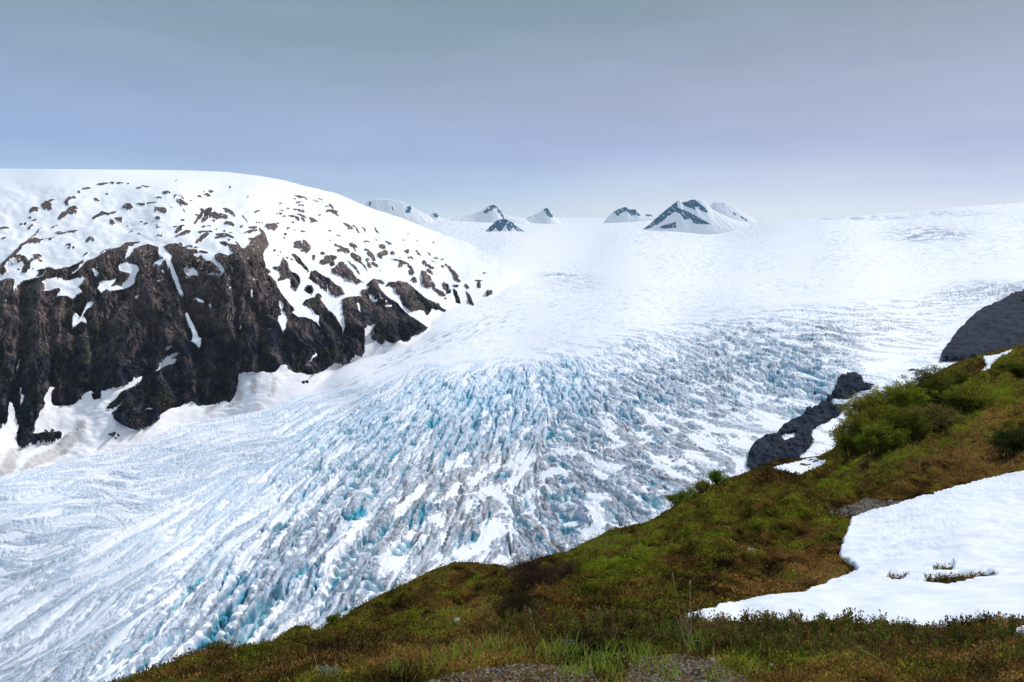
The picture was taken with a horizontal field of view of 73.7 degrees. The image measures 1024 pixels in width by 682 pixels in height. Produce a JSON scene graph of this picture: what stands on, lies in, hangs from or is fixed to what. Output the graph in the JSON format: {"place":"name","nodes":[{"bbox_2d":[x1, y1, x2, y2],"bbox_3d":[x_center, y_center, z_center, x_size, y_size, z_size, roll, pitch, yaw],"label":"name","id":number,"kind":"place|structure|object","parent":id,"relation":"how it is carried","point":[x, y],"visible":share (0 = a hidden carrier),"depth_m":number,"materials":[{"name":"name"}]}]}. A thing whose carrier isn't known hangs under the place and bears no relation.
{"place":"outdoors","nodes":[
{"label":"outdoors","id":0,"kind":"place"},
{"bbox_2d":[0,169,524,475],"bbox_3d":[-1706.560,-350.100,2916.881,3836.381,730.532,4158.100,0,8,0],"label":"mountain","id":1,"kind":"structure","parent":0,"point":[137,306],"depth_m":1524.82,"materials":[{"name":"white snow"}]},
{"bbox_2d":[365,199,433,223],"bbox_3d":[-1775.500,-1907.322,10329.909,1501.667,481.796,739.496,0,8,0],"label":"mountain peak","id":2,"kind":"structure","parent":0,"point":[407,212],"depth_m":10227.08,"materials":[{"name":"white snow"}]},
{"bbox_2d":[430,212,441,219],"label":"mountain peak","id":3,"kind":"structure","parent":0,"point":[434,215],"depth_m":10588.85,"materials":[{"name":"white snow"}]},
{"bbox_2d":[450,204,529,223],"bbox_3d":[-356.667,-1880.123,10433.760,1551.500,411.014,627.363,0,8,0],"label":"mountain peak","id":4,"kind":"structure","parent":0,"point":[493,213],"depth_m":10346.93,"materials":[{"name":"white snow"}]},
{"bbox_2d":[486,219,524,231],"bbox_3d":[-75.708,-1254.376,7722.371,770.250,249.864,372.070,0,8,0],"label":"mountain peak","id":5,"kind":"structure","parent":0,"point":[503,225],"depth_m":7662.66,"materials":[{"name":"grey stone"}]},
{"bbox_2d":[0,267,1023,681],"bbox_3d":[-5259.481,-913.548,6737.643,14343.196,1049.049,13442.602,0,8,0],"label":"glacier","id":6,"kind":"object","parent":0,"point":[502,437],"visible":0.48,"depth_m":787.64,"materials":[{"name":"white ice"}]},
{"bbox_2d":[940,289,1023,361],"bbox_3d":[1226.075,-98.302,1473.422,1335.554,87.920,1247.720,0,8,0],"label":"rock outcrop","id":7,"kind":"object","parent":6,"relation":"on","point":[996,326],"visible":0.99,"depth_m":1072.27,"materials":[{"name":"grey stone"}]},
{"bbox_2d":[0,0,1023,221],"label":"sky","id":8,"kind":"structure","parent":0,"point":[768,110],"materials":[{"name":"blue"}]},
{"bbox_2d":[525,208,560,223],"bbox_3d":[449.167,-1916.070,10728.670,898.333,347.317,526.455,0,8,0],"label":"mountain peak","id":9,"kind":"structure","parent":0,"point":[545,216],"depth_m":10633.52,"materials":[{"name":"white snow"}]},
{"bbox_2d":[150,344,1023,681],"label":"ground","id":10,"kind":"structure","parent":0,"point":[776,478],"depth_m":30.52,"materials":[{"name":"green plant"}]},
{"bbox_2d":[204,638,238,649],"bbox_3d":[-7.534,7.848,17.579,0.840,0.301,0.685,0,8,0],"label":"shrub","id":11,"kind":"object","parent":10,"relation":"on","point":[217,643],"visible":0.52,"depth_m":17.61,"materials":[{"name":"green plant"}]},
{"bbox_2d":[310,623,322,629],"bbox_3d":[-11.412,16.958,39.875,0.808,4.981,9.129,-2,8,-16],"label":"snow patch","id":12,"kind":"object","parent":10,"relation":"on","point":[316,626],"visible":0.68,"depth_m":38.82,"materials":[{"name":"white snow"}]},
{"bbox_2d":[313,662,339,676],"bbox_3d":[-0.844,1.512,3.117,0.152,0.056,0.111,2,8,13],"label":"silver leaved plant","id":13,"kind":"object","parent":10,"relation":"on","point":[327,668],"visible":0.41,"depth_m":3.13,"materials":[{"name":"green plant"}]},
{"bbox_2d":[325,611,340,625],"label":"shrub","id":14,"kind":"object","parent":10,"relation":"on","point":[332,618],"visible":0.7,"depth_m":36.83,"materials":[{"name":"green plant"}]},
{"bbox_2d":[490,589,538,620],"bbox_3d":[0.050,3.030,7.767,0.634,0.382,0.483,2,8,16],"label":"bare brush","id":15,"kind":"object","parent":10,"relation":"on","point":[521,602],"visible":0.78,"depth_m":7.75,"materials":[{"name":"brown plant"}]},
{"bbox_2d":[496,545,565,593],"bbox_3d":[0.330,4.164,12.386,1.262,0.800,0.968,0,8,0],"label":"bare brush","id":16,"kind":"object","parent":10,"relation":"on","point":[528,577],"visible":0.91,"depth_m":12.34,"materials":[{"name":"brown plant"}]},
{"bbox_2d":[91,344,1023,681],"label":"heath plants","id":17,"kind":"object","parent":10,"relation":"on","point":[269,668],"visible":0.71,"depth_m":7.41,"materials":[{"name":"green plant"}]},
{"bbox_2d":[550,559,583,578],"bbox_3d":[1.544,6.548,19.591,0.913,0.635,1.020,-4,9,-28],"label":"bare brush","id":18,"kind":"object","parent":10,"relation":"on","point":[565,566],"visible":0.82,"depth_m":19.56,"materials":[{"name":"brown plant"}]},
{"bbox_2d":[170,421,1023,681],"bbox_3d":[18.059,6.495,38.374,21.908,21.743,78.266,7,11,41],"label":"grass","id":19,"kind":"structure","parent":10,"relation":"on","point":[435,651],"depth_m":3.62,"materials":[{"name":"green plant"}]},
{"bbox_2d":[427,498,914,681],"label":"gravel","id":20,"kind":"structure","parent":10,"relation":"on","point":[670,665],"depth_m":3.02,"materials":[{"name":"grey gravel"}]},
{"bbox_2d":[664,489,692,508],"bbox_3d":[11.615,11.045,47.323,2.026,1.328,1.887,0,8,0],"label":"shrub","id":21,"kind":"object","parent":10,"relation":"on","point":[675,497],"visible":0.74,"depth_m":47.33,"materials":[{"name":"green plant"}]},
{"bbox_2d":[672,573,696,650],"bbox_3d":[0.925,1.448,3.651,0.155,0.447,0.024,1,8,6],"label":"dry grass clump","id":22,"kind":"object","parent":10,"relation":"on","point":[690,631],"visible":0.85,"depth_m":3.65,"materials":[{"name":"plant"}]},
{"bbox_2d":[679,486,700,498],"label":"shrub","id":23,"kind":"object","parent":10,"relation":"on","point":[693,492],"visible":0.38,"depth_m":52.96,"materials":[{"name":"green plant"}]},
{"bbox_2d":[692,478,716,492],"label":"shrub","id":24,"kind":"object","parent":10,"relation":"on","point":[702,484],"visible":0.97,"depth_m":56.03,"materials":[{"name":"green plant"}]},
{"bbox_2d":[705,468,729,484],"bbox_3d":[18.496,12.254,61.319,1.949,1.573,2.264,-3,9,-23],"label":"shrub","id":25,"kind":"object","parent":10,"relation":"on","point":[715,476],"visible":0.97,"depth_m":61.20,"materials":[{"name":"green plant"}]},
{"bbox_2d":[496,563,1023,681],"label":"heather","id":26,"kind":"object","parent":10,"relation":"on","point":[822,624],"visible":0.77,"depth_m":5.28,"materials":[{"name":"green plant"}]},
{"bbox_2d":[774,457,825,474],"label":"snow patch","id":27,"kind":"object","parent":10,"relation":"on","point":[795,467],"visible":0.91,"depth_m":71.47,"materials":[{"name":"white snow"}]},
{"bbox_2d":[790,609,817,647],"bbox_3d":[1.967,1.970,4.606,0.204,0.352,0.015,0,8,-2],"label":"dry stalk","id":28,"kind":"object","parent":10,"relation":"on","point":[796,629],"visible":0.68,"depth_m":4.60,"materials":[{"name":"plant"}]},
{"bbox_2d":[746,372,873,468],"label":"rock outcrop","id":29,"kind":"object","parent":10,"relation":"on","point":[777,445],"visible":0.84,"depth_m":636.77,"materials":[{"name":"grey stone"}]},
{"bbox_2d":[825,409,880,459],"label":"willow shrub","id":30,"kind":"object","parent":10,"relation":"on","point":[843,433],"visible":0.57,"depth_m":66.48,"materials":[{"name":"green plant"}]},
{"bbox_2d":[688,470,1023,627],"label":"snow patch","id":31,"kind":"object","parent":10,"relation":"on","point":[974,527],"visible":0.91,"depth_m":14.08,"materials":[{"name":"white snow"}]},
{"bbox_2d":[834,391,908,426],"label":"willow shrub","id":32,"kind":"object","parent":10,"relation":"on","point":[867,402],"visible":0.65,"depth_m":77.39,"materials":[{"name":"green plant"}]},
{"bbox_2d":[850,420,912,457],"bbox_3d":[30.318,8.019,55.930,4.154,3.049,4.116,8,11,44],"label":"willow shrub","id":33,"kind":"object","parent":10,"relation":"on","point":[887,435],"visible":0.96,"depth_m":55.63,"materials":[{"name":"green plant"}]},
{"bbox_2d":[869,378,937,418],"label":"willow shrub","id":34,"kind":"object","parent":10,"relation":"on","point":[900,395],"visible":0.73,"depth_m":78.79,"materials":[{"name":"green plant"}]},
{"bbox_2d":[877,406,937,443],"bbox_3d":[33.211,7.027,57.683,4.310,3.178,4.071,3,9,21],"label":"willow shrub","id":35,"kind":"object","parent":10,"relation":"on","point":[917,424],"visible":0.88,"depth_m":56.85,"materials":[{"name":"green plant"}]},
{"bbox_2d":[898,365,971,404],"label":"willow shrub","id":36,"kind":"object","parent":10,"relation":"on","point":[935,380],"visible":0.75,"depth_m":86.65,"materials":[{"name":"green plant"}]},
{"bbox_2d":[901,402,974,432],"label":"willow shrub","id":37,"kind":"object","parent":10,"relation":"on","point":[942,418],"visible":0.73,"depth_m":67.54,"materials":[{"name":"green plant"}]},
{"bbox_2d":[940,365,976,385],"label":"willow shrub","id":38,"kind":"object","parent":10,"relation":"on","point":[961,375],"visible":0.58,"depth_m":105.61,"materials":[{"name":"green plant"}]},
{"bbox_2d":[931,383,998,411],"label":"willow shrub","id":39,"kind":"object","parent":10,"relation":"on","point":[966,398],"visible":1,"depth_m":75.53,"materials":[{"name":"green plant"}]},
{"bbox_2d":[982,349,1011,369],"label":"snow patch","id":40,"kind":"object","parent":10,"relation":"on","point":[988,358],"visible":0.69,"depth_m":128.35,"materials":[{"name":"white snow"}]},
{"bbox_2d":[980,423,1023,457],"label":"willow shrub","id":41,"kind":"object","parent":10,"relation":"on","point":[1008,441],"visible":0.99,"depth_m":42.57,"materials":[{"name":"green plant"}]},
{"bbox_2d":[989,360,1023,375],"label":"willow shrub","id":42,"kind":"object","parent":10,"relation":"on","point":[1016,367],"visible":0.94,"depth_m":107.76,"materials":[{"name":"green plant"}]},
{"bbox_2d":[603,207,656,222],"bbox_3d":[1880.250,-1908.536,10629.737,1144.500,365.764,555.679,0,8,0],"label":"mountain peak","id":43,"kind":"structure","parent":0,"point":[623,214],"depth_m":10536.94,"materials":[{"name":"white snow"}]},
{"bbox_2d":[363,202,1023,363],"bbox_3d":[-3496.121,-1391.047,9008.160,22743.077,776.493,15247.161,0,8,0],"label":"icefield","id":44,"kind":"structure","parent":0,"point":[589,267],"depth_m":3370.12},
{"bbox_2d":[642,198,750,233],"bbox_3d":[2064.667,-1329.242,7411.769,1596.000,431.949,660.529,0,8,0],"label":"mountain peak","id":45,"kind":"structure","parent":0,"point":[696,216],"depth_m":7270.48,"materials":[{"name":"white snow"}]},
{"bbox_2d":[710,202,757,221],"bbox_3d":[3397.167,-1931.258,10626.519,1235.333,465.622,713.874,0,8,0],"label":"mountain peak","id":46,"kind":"structure","parent":0,"point":[729,211],"depth_m":10528.30,"materials":[{"name":"white snow"}]}
]}

